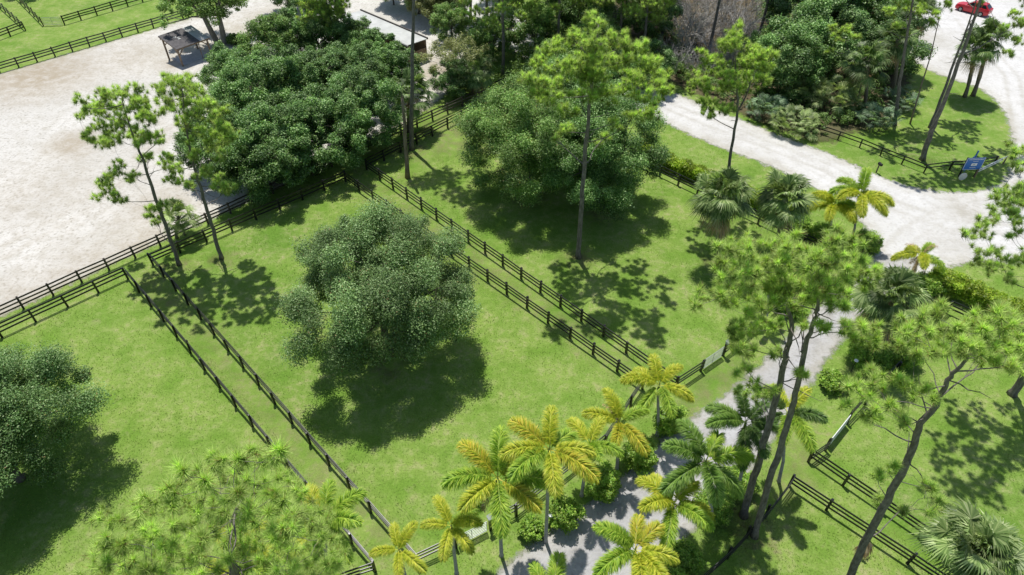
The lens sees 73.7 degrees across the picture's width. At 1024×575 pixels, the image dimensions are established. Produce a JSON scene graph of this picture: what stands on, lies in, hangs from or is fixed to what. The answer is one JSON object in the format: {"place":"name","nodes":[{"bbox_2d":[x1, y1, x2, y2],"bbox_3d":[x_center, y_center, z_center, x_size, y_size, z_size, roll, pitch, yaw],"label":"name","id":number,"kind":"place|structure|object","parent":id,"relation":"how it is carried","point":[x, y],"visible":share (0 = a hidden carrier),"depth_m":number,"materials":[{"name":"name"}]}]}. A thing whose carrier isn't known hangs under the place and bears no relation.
{"place":"outdoors","nodes":[
{"label":"outdoors","id":0,"kind":"place"},
{"bbox_2d":[0,0,1023,574],"bbox_3d":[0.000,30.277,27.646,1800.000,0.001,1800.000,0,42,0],"label":"ground","id":1,"kind":"structure","parent":0,"point":[968,126],"depth_m":54.12,"materials":[{"name":"green plant"}]},
{"bbox_2d":[0,338,114,497],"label":"oak tree","id":2,"kind":"object","parent":1,"relation":"on","point":[20,422],"visible":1,"depth_m":42.71,"materials":[{"name":"green plant"}]},
{"bbox_2d":[0,11,197,72],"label":"board fence","id":3,"kind":"object","parent":1,"relation":"on","point":[87,40],"visible":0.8,"depth_m":98.34,"materials":[{"name":"black paint"}]},
{"bbox_2d":[70,79,181,266],"bbox_3d":[-30.863,-8.971,56.785,11.228,18.674,6.332,0,42,0],"label":"pine tree","id":4,"kind":"object","parent":1,"relation":"on","point":[135,101],"visible":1,"depth_m":54.21,"materials":[{"name":"green plant"}]},
{"bbox_2d":[0,267,376,574],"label":"board fence","id":5,"kind":"object","parent":1,"relation":"on","point":[252,421],"visible":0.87,"depth_m":55.96,"materials":[{"name":"black paint"}]},
{"bbox_2d":[149,70,242,259],"bbox_3d":[-25.503,-9.729,57.176,6.430,19.338,8.822,-31,51,-29],"label":"pine tree","id":6,"kind":"object","parent":1,"relation":"on","point":[224,133],"visible":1,"depth_m":54.21,"materials":[{"name":"green plant"}]},
{"bbox_2d":[70,433,350,574],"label":"pine tree","id":7,"kind":"object","parent":1,"relation":"on","point":[234,542],"visible":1,"depth_m":22.04,"materials":[{"name":"green plant"}]},
{"bbox_2d":[0,0,474,316],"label":"sand arena","id":8,"kind":"object","parent":1,"relation":"on","point":[55,223],"visible":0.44,"depth_m":76.66},
{"bbox_2d":[162,197,202,238],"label":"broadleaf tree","id":9,"kind":"object","parent":8,"relation":"on","point":[176,205],"visible":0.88,"depth_m":63.85,"materials":[{"name":"green plant"}]},
{"bbox_2d":[158,25,211,66],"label":"open shed","id":10,"kind":"structure","parent":8,"relation":"on","point":[177,40],"depth_m":94.73,"materials":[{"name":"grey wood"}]},
{"bbox_2d":[155,0,248,44],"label":"broadleaf tree","id":11,"kind":"object","parent":8,"relation":"on","point":[205,10],"visible":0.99,"depth_m":94.63,"materials":[{"name":"green plant"}]},
{"bbox_2d":[172,97,239,177],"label":"broadleaf tree","id":12,"kind":"object","parent":8,"relation":"on","point":[180,137],"visible":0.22,"depth_m":70.16,"materials":[{"name":"green plant"}]},
{"bbox_2d":[197,40,267,91],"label":"broadleaf tree","id":13,"kind":"object","parent":8,"relation":"on","point":[219,56],"visible":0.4,"depth_m":83.86,"materials":[{"name":"green plant"}]},
{"bbox_2d":[197,97,309,206],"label":"broadleaf tree","id":14,"kind":"object","parent":8,"relation":"on","point":[252,130],"visible":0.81,"depth_m":67.53,"materials":[{"name":"green plant"}]},
{"bbox_2d":[205,53,301,124],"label":"broadleaf tree","id":15,"kind":"object","parent":8,"relation":"on","point":[224,87],"visible":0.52,"depth_m":75.09,"materials":[{"name":"green plant"}]},
{"bbox_2d":[235,11,317,59],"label":"broadleaf tree","id":16,"kind":"object","parent":8,"relation":"on","point":[266,33],"visible":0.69,"depth_m":88.33,"materials":[{"name":"green plant"}]},
{"bbox_2d":[237,101,334,183],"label":"broadleaf tree","id":17,"kind":"object","parent":8,"relation":"on","point":[306,156],"visible":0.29,"depth_m":70.20,"materials":[{"name":"plant"}]},
{"bbox_2d":[253,43,346,105],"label":"broadleaf tree","id":18,"kind":"object","parent":8,"relation":"on","point":[291,61],"visible":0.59,"depth_m":78.52,"materials":[{"name":"green plant"}]},
{"bbox_2d":[264,0,354,53],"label":"broadleaf tree","id":19,"kind":"object","parent":8,"relation":"on","point":[315,31],"visible":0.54,"depth_m":89.30,"materials":[{"name":"green plant"}]},
{"bbox_2d":[265,83,374,175],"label":"broadleaf tree","id":20,"kind":"object","parent":8,"relation":"on","point":[304,102],"visible":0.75,"depth_m":70.34,"materials":[{"name":"green plant"}]},
{"bbox_2d":[294,0,351,28],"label":"pine tree","id":21,"kind":"object","parent":8,"relation":"on","point":[338,7],"visible":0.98,"depth_m":87.49,"materials":[{"name":"green plant"}]},
{"bbox_2d":[302,39,388,95],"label":"broadleaf tree","id":22,"kind":"object","parent":8,"relation":"on","point":[357,56],"visible":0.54,"depth_m":81.09,"materials":[{"name":"green plant"}]},
{"bbox_2d":[324,11,376,60],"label":"broadleaf tree","id":23,"kind":"object","parent":8,"relation":"on","point":[360,25],"visible":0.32,"depth_m":91.55,"materials":[{"name":"plant"}]},
{"bbox_2d":[314,65,407,150],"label":"broadleaf tree","id":24,"kind":"object","parent":8,"relation":"on","point":[370,91],"visible":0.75,"depth_m":73.90,"materials":[{"name":"green plant"}]},
{"bbox_2d":[342,27,401,68],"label":"broadleaf tree","id":25,"kind":"object","parent":8,"relation":"on","point":[374,34],"visible":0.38,"depth_m":89.05,"materials":[{"name":"green plant"}]},
{"bbox_2d":[345,9,427,63],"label":"long shed","id":26,"kind":"structure","parent":8,"relation":"on","point":[402,34],"depth_m":96.08,"materials":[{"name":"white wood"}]},
{"bbox_2d":[373,44,424,89],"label":"broadleaf tree","id":27,"kind":"object","parent":8,"relation":"on","point":[398,60],"visible":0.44,"depth_m":85.19,"materials":[{"name":"green plant"}]},
{"bbox_2d":[391,67,438,132],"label":"broadleaf tree","id":28,"kind":"object","parent":8,"relation":"on","point":[421,83],"visible":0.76,"depth_m":77.19,"materials":[{"name":"green plant"}]},
{"bbox_2d":[428,1,470,41],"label":"broadleaf tree","id":29,"kind":"object","parent":8,"relation":"on","point":[454,11],"visible":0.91,"depth_m":97.58,"materials":[{"name":"green plant"}]},
{"bbox_2d":[427,57,472,97],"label":"broadleaf tree","id":30,"kind":"object","parent":8,"relation":"on","point":[450,78],"visible":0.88,"depth_m":84.64,"materials":[{"name":"plant"}]},
{"bbox_2d":[0,77,503,314],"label":"board fence","id":31,"kind":"object","parent":1,"relation":"on","point":[157,238],"visible":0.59,"depth_m":63.85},
{"bbox_2d":[276,478,367,572],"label":"feather palm","id":32,"kind":"object","parent":1,"relation":"on","point":[342,504],"visible":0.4,"depth_m":36.88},
{"bbox_2d":[146,170,643,558],"bbox_3d":[-11.153,2.786,56.951,21.199,1.740,42.093,-33,52,-31],"label":"board fence","id":33,"kind":"object","parent":1,"relation":"on","point":[349,482],"visible":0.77,"depth_m":56.73,"materials":[{"name":"black paint"}]},
{"bbox_2d":[368,520,428,574],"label":"feather palm","id":34,"kind":"object","parent":1,"relation":"on","point":[401,540],"visible":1,"depth_m":37.56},
{"bbox_2d":[409,0,414,150],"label":"pine tree","id":35,"kind":"object","parent":1,"relation":"on","point":[411,139],"visible":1,"depth_m":72.54,"materials":[{"name":"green plant"}]},
{"bbox_2d":[420,494,484,574],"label":"feather palm","id":36,"kind":"object","parent":1,"relation":"on","point":[455,531],"visible":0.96,"depth_m":37.33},
{"bbox_2d":[415,31,497,95],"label":"broadleaf tree","id":37,"kind":"object","parent":1,"relation":"on","point":[451,44],"visible":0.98,"depth_m":84.56,"materials":[{"name":"green plant"}]},
{"bbox_2d":[458,52,494,95],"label":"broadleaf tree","id":38,"kind":"object","parent":1,"relation":"on","point":[479,80],"visible":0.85,"depth_m":84.83,"materials":[{"name":"green plant"}]},
{"bbox_2d":[466,12,516,60],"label":"broadleaf tree","id":39,"kind":"object","parent":1,"relation":"on","point":[477,33],"visible":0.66,"depth_m":92.00,"materials":[{"name":"green plant"}]},
{"bbox_2d":[458,0,539,75],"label":"pine tree","id":40,"kind":"object","parent":1,"relation":"on","point":[502,9],"visible":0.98,"depth_m":85.18,"materials":[{"name":"green plant"}]},
{"bbox_2d":[541,0,604,35],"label":"broadleaf tree","id":41,"kind":"object","parent":1,"relation":"on","point":[568,16],"visible":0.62,"depth_m":96.60,"materials":[{"name":"green plant"}]},
{"bbox_2d":[517,52,634,139],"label":"broadleaf tree","id":42,"kind":"object","parent":1,"relation":"on","point":[571,85],"visible":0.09,"depth_m":67.30,"materials":[{"name":"green plant"}]},
{"bbox_2d":[364,92,828,384],"bbox_3d":[6.012,-8.341,69.139,23.212,1.744,44.215,-33,52,-31],"label":"board fence","id":43,"kind":"object","parent":1,"relation":"on","point":[560,301],"visible":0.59,"depth_m":64.30,"materials":[{"name":"black paint"}]},
{"bbox_2d":[516,8,676,259],"bbox_3d":[6.524,-11.317,56.255,12.919,22.907,10.369,0,42,0],"label":"pine tree","id":44,"kind":"object","parent":1,"relation":"on","point":[587,65],"visible":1,"depth_m":50.74,"materials":[{"name":"green plant"}]},
{"bbox_2d":[616,0,678,38],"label":"pine tree","id":45,"kind":"object","parent":1,"relation":"on","point":[655,4],"visible":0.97,"depth_m":86.70,"materials":[{"name":"green plant"}]},
{"bbox_2d":[631,143,793,214],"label":"clipped hedge","id":46,"kind":"object","parent":1,"relation":"on","point":[687,168],"visible":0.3,"depth_m":72.65,"materials":[{"name":"green plant"}]},
{"bbox_2d":[685,17,780,192],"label":"pine tree","id":47,"kind":"object","parent":1,"relation":"on","point":[731,41],"visible":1,"depth_m":58.57,"materials":[{"name":"green plant"}]},
{"bbox_2d":[754,166,819,246],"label":"fan palm","id":48,"kind":"object","parent":1,"relation":"on","point":[796,184],"visible":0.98,"depth_m":60.60,"materials":[{"name":"green plant"}]},
{"bbox_2d":[753,383,828,482],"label":"feather palm","id":49,"kind":"object","parent":1,"relation":"on","point":[805,434],"visible":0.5,"depth_m":40.55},
{"bbox_2d":[704,474,946,574],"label":"board fence","id":50,"kind":"object","parent":1,"relation":"on","point":[732,550],"visible":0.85,"depth_m":42.69,"materials":[{"name":"black paint"}]},
{"bbox_2d":[804,189,857,225],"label":"feather palm","id":51,"kind":"object","parent":1,"relation":"on","point":[847,207],"visible":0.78,"depth_m":62.16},
{"bbox_2d":[828,167,895,232],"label":"feather palm","id":52,"kind":"object","parent":1,"relation":"on","point":[879,200],"visible":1,"depth_m":61.48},
{"bbox_2d":[847,335,897,377],"bbox_3d":[28.117,5.101,53.343,3.613,2.583,4.164,0,42,0],"label":"round shrub","id":53,"kind":"object","parent":1,"relation":"on","point":[880,357],"visible":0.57,"depth_m":52.76,"materials":[{"name":"green plant"}]},
{"bbox_2d":[850,262,935,347],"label":"fan palm","id":54,"kind":"object","parent":1,"relation":"on","point":[903,281],"visible":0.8,"depth_m":49.22,"materials":[{"name":"green plant"}]},
{"bbox_2d":[807,301,1023,541],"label":"board fence","id":55,"kind":"object","parent":1,"relation":"on","point":[826,446],"visible":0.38,"depth_m":46.26,"materials":[{"name":"black paint"}]},
{"bbox_2d":[890,242,946,273],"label":"feather palm","id":56,"kind":"object","parent":1,"relation":"on","point":[923,259],"visible":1,"depth_m":59.78,"materials":[{"name":"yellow plant"}]},
{"bbox_2d":[833,293,1023,574],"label":"pine tree","id":57,"kind":"object","parent":1,"relation":"on","point":[1002,320],"visible":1,"depth_m":26.96,"materials":[{"name":"green plant"}]},
{"bbox_2d":[906,496,1023,574],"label":"fan palm","id":58,"kind":"object","parent":1,"relation":"on","point":[999,539],"visible":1,"depth_m":35.83,"materials":[{"name":"green plant"}]},
{"bbox_2d":[919,0,1023,161],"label":"pine tree","id":59,"kind":"object","parent":1,"relation":"on","point":[1017,39],"visible":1,"depth_m":70.56,"materials":[{"name":"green plant"}]},
{"bbox_2d":[952,26,996,97],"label":"fan palm","id":60,"kind":"object","parent":1,"relation":"on","point":[972,57],"visible":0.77,"depth_m":82.50,"materials":[{"name":"green plant"}]},
{"bbox_2d":[928,266,1023,327],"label":"clipped hedge","id":61,"kind":"object","parent":1,"relation":"on","point":[974,292],"visible":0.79,"depth_m":58.33,"materials":[{"name":"green plant"}]},
{"bbox_2d":[959,15,1013,96],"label":"fan palm","id":62,"kind":"object","parent":1,"relation":"on","point":[989,23],"visible":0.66,"depth_m":82.14,"materials":[{"name":"green plant"}]},
{"bbox_2d":[958,137,1023,397],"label":"pine tree","id":63,"kind":"object","parent":1,"relation":"on","point":[1009,209],"visible":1,"depth_m":40.69,"materials":[{"name":"green plant"}]},
{"bbox_2d":[497,254,913,574],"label":"driveway","id":64,"kind":"structure","parent":0,"point":[583,546],"depth_m":45.69,"materials":[{"name":"concrete"}]},
{"bbox_2d":[440,424,554,557],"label":"feather palm","id":65,"kind":"object","parent":64,"relation":"on","point":[521,492],"visible":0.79,"depth_m":36.06,"materials":[{"name":"green plant"}]},
{"bbox_2d":[516,512,544,541],"bbox_3d":[1.223,15.139,43.046,1.920,1.620,1.945,0,42,0],"label":"round shrub","id":66,"kind":"object","parent":64,"relation":"on","point":[531,525],"visible":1,"depth_m":42.66,"materials":[{"name":"green plant"}]},
{"bbox_2d":[527,549,567,574],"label":"feather palm","id":67,"kind":"object","parent":64,"relation":"on","point":[558,558],"visible":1,"depth_m":36.98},
{"bbox_2d":[497,404,601,543],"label":"feather palm","id":68,"kind":"object","parent":64,"relation":"on","point":[572,453],"visible":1,"depth_m":35.87,"materials":[{"name":"plant"}]},
{"bbox_2d":[544,491,586,535],"bbox_3d":[3.428,14.279,43.270,2.814,2.589,2.516,0,42,0],"label":"round shrub","id":69,"kind":"object","parent":64,"relation":"on","point":[568,512],"visible":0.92,"depth_m":42.80,"materials":[{"name":"green plant"}]},
{"bbox_2d":[558,415,624,497],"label":"feather palm","id":70,"kind":"object","parent":64,"relation":"on","point":[593,434],"visible":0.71,"depth_m":41.82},
{"bbox_2d":[583,459,621,504],"bbox_3d":[6.024,12.824,45.079,2.448,2.304,2.772,20,46,20],"label":"round shrub","id":71,"kind":"object","parent":64,"relation":"on","point":[608,487],"visible":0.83,"depth_m":44.53,"materials":[{"name":"green plant"}]},
{"bbox_2d":[581,386,651,469],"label":"feather palm","id":72,"kind":"object","parent":64,"relation":"on","point":[615,403],"visible":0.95,"depth_m":43.29,"materials":[{"name":"yellow plant"}]},
{"bbox_2d":[591,513,679,574],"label":"feather palm","id":73,"kind":"object","parent":64,"relation":"on","point":[644,561],"visible":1,"depth_m":35.28,"materials":[{"name":"plant"}]},
{"bbox_2d":[619,436,658,476],"bbox_3d":[8.873,11.331,46.700,2.743,2.323,2.828,29,50,28],"label":"round shrub","id":74,"kind":"object","parent":64,"relation":"on","point":[634,457],"visible":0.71,"depth_m":46.12,"materials":[{"name":"green plant"}]},
{"bbox_2d":[619,352,694,436],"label":"feather palm","id":75,"kind":"object","parent":64,"relation":"on","point":[641,375],"visible":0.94,"depth_m":45.10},
{"bbox_2d":[652,404,689,436],"bbox_3d":[11.308,9.382,48.533,2.750,2.724,2.692,0,42,0],"label":"round shrub","id":76,"kind":"object","parent":64,"relation":"on","point":[667,426],"visible":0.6,"depth_m":47.99,"materials":[{"name":"green plant"}]},
{"bbox_2d":[634,472,715,549],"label":"feather palm","id":77,"kind":"object","parent":64,"relation":"on","point":[698,513],"visible":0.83,"depth_m":37.93,"materials":[{"name":"green plant"}]},
{"bbox_2d":[667,537,706,574],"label":"round shrub","id":78,"kind":"object","parent":64,"relation":"on","point":[689,555],"visible":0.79,"depth_m":41.31,"materials":[{"name":"green plant"}]},
{"bbox_2d":[657,418,756,511],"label":"feather palm","id":79,"kind":"object","parent":64,"relation":"on","point":[719,479],"visible":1,"depth_m":38.42,"materials":[{"name":"green plant"}]},
{"bbox_2d":[692,488,735,526],"bbox_3d":[12.896,14.055,44.059,2.863,1.868,3.051,23,47,23],"label":"round shrub","id":80,"kind":"object","parent":64,"relation":"on","point":[723,513],"visible":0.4,"depth_m":43.50,"materials":[{"name":"green plant"}]},
{"bbox_2d":[703,387,780,481],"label":"feather palm","id":81,"kind":"object","parent":64,"relation":"on","point":[748,435],"visible":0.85,"depth_m":40.29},
{"bbox_2d":[817,367,851,396],"bbox_3d":[24.598,7.025,52.015,2.278,1.525,2.441,0,42,0],"label":"round shrub","id":82,"kind":"object","parent":64,"relation":"on","point":[829,379],"visible":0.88,"depth_m":51.70,"materials":[{"name":"green plant"}]},
{"bbox_2d":[421,0,1023,273],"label":"sand road","id":83,"kind":"structure","parent":0,"point":[918,217],"depth_m":77.28,"materials":[{"name":"sand"}]},
{"bbox_2d":[504,1,562,57],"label":"broadleaf tree","id":84,"kind":"object","parent":83,"relation":"on","point":[543,24],"visible":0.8,"depth_m":92.24,"materials":[{"name":"green plant"}]},
{"bbox_2d":[615,36,678,89],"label":"broadleaf tree","id":85,"kind":"object","parent":83,"relation":"on","point":[666,53],"visible":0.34,"depth_m":85.69,"materials":[{"name":"green plant"}]},
{"bbox_2d":[613,0,911,143],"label":"woodland floor","id":86,"kind":"structure","parent":0,"point":[823,137],"depth_m":89.94,"materials":[{"name":"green plant"}]},
{"bbox_2d":[614,0,683,33],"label":"broadleaf tree","id":87,"kind":"object","parent":86,"relation":"on","point":[672,10],"visible":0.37,"depth_m":97.30,"materials":[{"name":"plant"}]},
{"bbox_2d":[448,0,908,135],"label":"undergrowth","id":88,"kind":"object","parent":86,"relation":"on","point":[684,70],"visible":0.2,"depth_m":88.95,"materials":[{"name":"green plant"}]},
{"bbox_2d":[673,0,727,48],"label":"leafless bush","id":89,"kind":"object","parent":86,"relation":"on","point":[696,27],"visible":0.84,"depth_m":96.89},
{"bbox_2d":[745,92,788,124],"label":"palmetto clump","id":90,"kind":"object","parent":86,"relation":"on","point":[778,102],"visible":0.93,"depth_m":82.28,"materials":[{"name":"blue plant"}]},
{"bbox_2d":[752,20,830,104],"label":"broadleaf tree","id":91,"kind":"object","parent":86,"relation":"on","point":[805,60],"visible":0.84,"depth_m":82.80,"materials":[{"name":"green plant"}]},
{"bbox_2d":[768,104,821,140],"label":"palmetto clump","id":92,"kind":"object","parent":86,"relation":"on","point":[801,112],"visible":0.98,"depth_m":79.86,"materials":[{"name":"green plant"}]},
{"bbox_2d":[761,0,836,38],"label":"broadleaf tree","id":93,"kind":"object","parent":86,"relation":"on","point":[783,7],"visible":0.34,"depth_m":94.89,"materials":[{"name":"plant"}]},
{"bbox_2d":[767,0,870,75],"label":"broadleaf tree","id":94,"kind":"object","parent":86,"relation":"on","point":[812,14],"visible":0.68,"depth_m":86.76,"materials":[{"name":"green plant"}]},
{"bbox_2d":[807,73,864,115],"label":"palmetto clump","id":95,"kind":"object","parent":86,"relation":"on","point":[843,94],"visible":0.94,"depth_m":82.97,"materials":[{"name":"green plant"}]},
{"bbox_2d":[822,0,903,41],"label":"broadleaf tree","id":96,"kind":"object","parent":86,"relation":"on","point":[865,5],"visible":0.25,"depth_m":93.47,"materials":[{"name":"green plant"}]},
{"bbox_2d":[835,40,893,107],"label":"fan palm","id":97,"kind":"object","parent":86,"relation":"on","point":[861,68],"visible":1,"depth_m":80.15,"materials":[{"name":"green plant"}]},
{"bbox_2d":[854,102,905,133],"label":"palmetto clump","id":98,"kind":"object","parent":86,"relation":"on","point":[870,110],"visible":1,"depth_m":80.33,"materials":[{"name":"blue plant"}]},
{"bbox_2d":[856,3,937,75],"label":"broadleaf tree","id":99,"kind":"object","parent":86,"relation":"on","point":[910,65],"visible":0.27,"depth_m":87.61,"materials":[{"name":"plant"}]},
{"bbox_2d":[876,18,921,95],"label":"fan palm","id":100,"kind":"object","parent":86,"relation":"on","point":[896,48],"visible":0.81,"depth_m":82.12,"materials":[{"name":"green plant"}]},
{"bbox_2d":[879,0,952,125],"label":"pine tree","id":101,"kind":"object","parent":86,"relation":"on","point":[919,8],"visible":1,"depth_m":74.12,"materials":[{"name":"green plant"}]},
{"label":"needle litter","id":102,"kind":"structure","parent":0,"visible":0},
{"bbox_2d":[269,194,482,372],"bbox_3d":[-9.384,0.269,51.288,14.658,12.555,15.601,0,42,0],"label":"oak tree","id":103,"kind":"object","parent":102,"relation":"on","point":[392,289],"visible":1,"depth_m":48.07,"materials":[{"name":"green plant"}]},
{"label":"needle litter","id":104,"kind":"structure","parent":0,"visible":0},
{"bbox_2d":[521,83,674,222],"bbox_3d":[7.953,-13.027,65.587,14.926,12.946,14.725,0,42,0],"label":"oak tree","id":105,"kind":"object","parent":104,"relation":"on","point":[602,163],"visible":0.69,"depth_m":62.96,"materials":[{"name":"green plant"}]},
{"label":"needle litter","id":106,"kind":"structure","parent":0,"visible":0},
{"bbox_2d":[449,69,587,210],"bbox_3d":[1.587,-14.408,66.902,14.221,13.176,13.853,-24,48,-24],"label":"broadleaf tree","id":107,"kind":"object","parent":106,"relation":"on","point":[522,116],"visible":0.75,"depth_m":63.53,"materials":[{"name":"green plant"}]},
{"label":"needle litter","id":108,"kind":"structure","parent":0,"visible":0},
{"bbox_2d":[685,226,821,519],"bbox_3d":[11.436,5.427,35.948,8.351,25.564,6.393,0,42,0],"label":"pine tree","id":109,"kind":"object","parent":108,"relation":"on","point":[770,277],"visible":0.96,"depth_m":30.66,"materials":[{"name":"green plant"}]},
{"bbox_2d":[750,217,891,539],"bbox_3d":[14.782,6.309,34.718,8.030,25.940,5.316,0,42,0],"label":"pine tree","id":110,"kind":"object","parent":108,"relation":"on","point":[818,263],"visible":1,"depth_m":28.28,"materials":[{"name":"green plant"}]},
{"label":"needle litter","id":111,"kind":"structure","parent":0,"visible":0},
{"bbox_2d":[683,166,757,263],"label":"fan palm","id":112,"kind":"object","parent":111,"relation":"on","point":[721,209],"visible":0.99,"depth_m":57.49,"materials":[{"name":"green plant"}]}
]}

